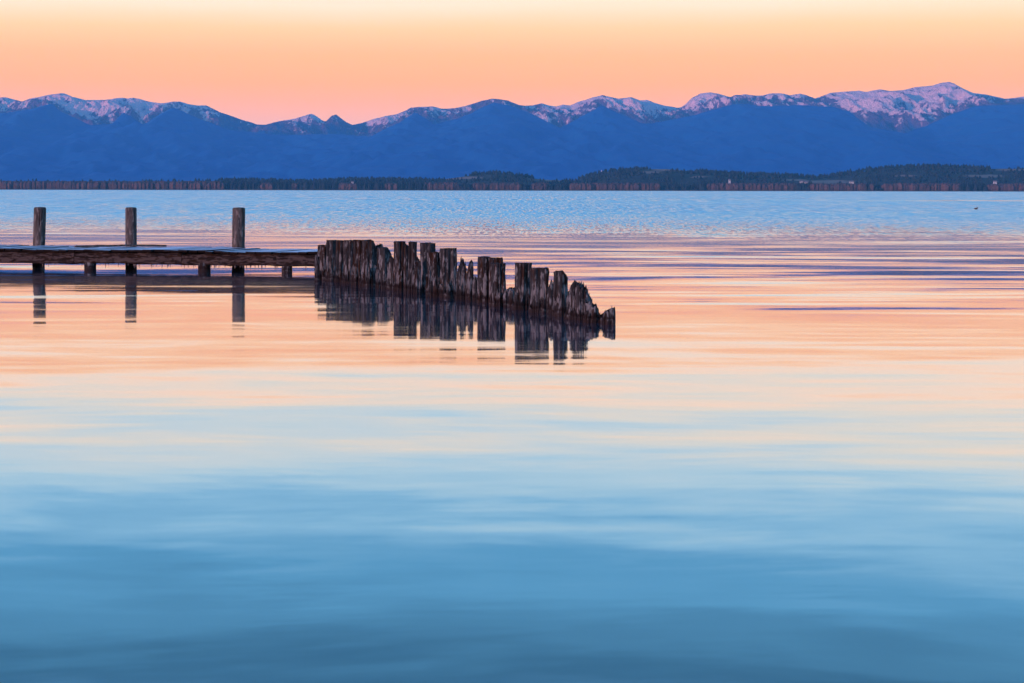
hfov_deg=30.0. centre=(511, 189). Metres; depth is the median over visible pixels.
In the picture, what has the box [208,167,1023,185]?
hills
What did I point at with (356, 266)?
pile
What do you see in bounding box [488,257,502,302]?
pile
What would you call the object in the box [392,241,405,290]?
pile
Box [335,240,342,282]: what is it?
pile
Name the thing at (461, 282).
pile
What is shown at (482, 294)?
pile
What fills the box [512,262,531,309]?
pile
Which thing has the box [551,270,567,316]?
pile
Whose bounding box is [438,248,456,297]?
pile
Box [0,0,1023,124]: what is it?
sky
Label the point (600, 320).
pile
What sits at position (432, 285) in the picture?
pile
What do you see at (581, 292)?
pile
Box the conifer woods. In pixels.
[1,162,1023,190]
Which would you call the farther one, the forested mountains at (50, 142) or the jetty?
the forested mountains at (50, 142)
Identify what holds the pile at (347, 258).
in the water
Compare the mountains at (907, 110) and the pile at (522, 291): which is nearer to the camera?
the pile at (522, 291)
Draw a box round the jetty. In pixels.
[0,207,317,272]
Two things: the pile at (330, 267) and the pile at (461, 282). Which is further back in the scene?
the pile at (330, 267)
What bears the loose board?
on the jetty
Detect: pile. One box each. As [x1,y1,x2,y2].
[314,255,319,281]
[317,245,325,279]
[325,240,335,281]
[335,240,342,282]
[342,240,352,283]
[351,240,361,284]
[359,239,376,286]
[375,243,382,263]
[375,247,390,288]
[386,255,393,289]
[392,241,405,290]
[404,244,407,290]
[407,241,416,291]
[413,256,420,293]
[420,242,435,292]
[425,252,440,296]
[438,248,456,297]
[455,256,466,299]
[466,259,473,300]
[472,275,476,300]
[476,256,490,302]
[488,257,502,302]
[489,263,505,306]
[503,287,514,306]
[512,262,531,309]
[528,267,548,312]
[546,279,552,313]
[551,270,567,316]
[564,280,579,319]
[574,281,591,320]
[583,298,600,322]
[598,313,602,322]
[602,305,615,324]
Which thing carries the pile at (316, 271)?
in the water
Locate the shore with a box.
[0,189,1023,191]
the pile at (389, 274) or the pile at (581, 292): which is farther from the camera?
the pile at (389, 274)
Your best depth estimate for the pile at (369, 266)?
35.45 m
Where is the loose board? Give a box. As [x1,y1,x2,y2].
[74,244,166,247]
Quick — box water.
[0,190,1023,682]
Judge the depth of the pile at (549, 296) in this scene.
27.73 m
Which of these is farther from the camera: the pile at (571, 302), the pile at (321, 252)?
the pile at (321, 252)
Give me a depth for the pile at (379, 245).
35.79 m
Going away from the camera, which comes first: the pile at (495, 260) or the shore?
the pile at (495, 260)
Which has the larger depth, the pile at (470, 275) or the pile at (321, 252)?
the pile at (321, 252)
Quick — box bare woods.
[0,180,1023,190]
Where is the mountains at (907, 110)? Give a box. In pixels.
[0,82,1023,135]
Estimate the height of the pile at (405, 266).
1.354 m
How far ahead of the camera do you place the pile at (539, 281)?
27.96 m
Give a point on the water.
(762, 438)
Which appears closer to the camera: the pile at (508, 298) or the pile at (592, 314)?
the pile at (592, 314)
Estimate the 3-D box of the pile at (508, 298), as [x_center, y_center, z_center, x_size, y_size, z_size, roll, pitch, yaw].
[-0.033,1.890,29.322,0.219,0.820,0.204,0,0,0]
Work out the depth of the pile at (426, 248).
33.16 m
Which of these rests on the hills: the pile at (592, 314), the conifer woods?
the conifer woods
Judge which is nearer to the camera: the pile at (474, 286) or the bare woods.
the pile at (474, 286)
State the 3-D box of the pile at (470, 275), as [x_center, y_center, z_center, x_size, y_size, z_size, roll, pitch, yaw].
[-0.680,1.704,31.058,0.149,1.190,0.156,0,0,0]
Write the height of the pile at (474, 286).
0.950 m
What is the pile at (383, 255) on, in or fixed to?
in the water
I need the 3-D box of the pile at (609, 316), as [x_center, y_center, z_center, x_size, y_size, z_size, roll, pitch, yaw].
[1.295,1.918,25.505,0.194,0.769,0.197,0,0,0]
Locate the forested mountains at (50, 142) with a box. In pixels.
[0,103,1023,180]
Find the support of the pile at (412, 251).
in the water
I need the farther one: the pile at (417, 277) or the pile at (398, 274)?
the pile at (398, 274)
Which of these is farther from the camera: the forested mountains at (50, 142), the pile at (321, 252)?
the forested mountains at (50, 142)
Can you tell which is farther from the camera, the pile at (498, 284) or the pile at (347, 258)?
the pile at (347, 258)

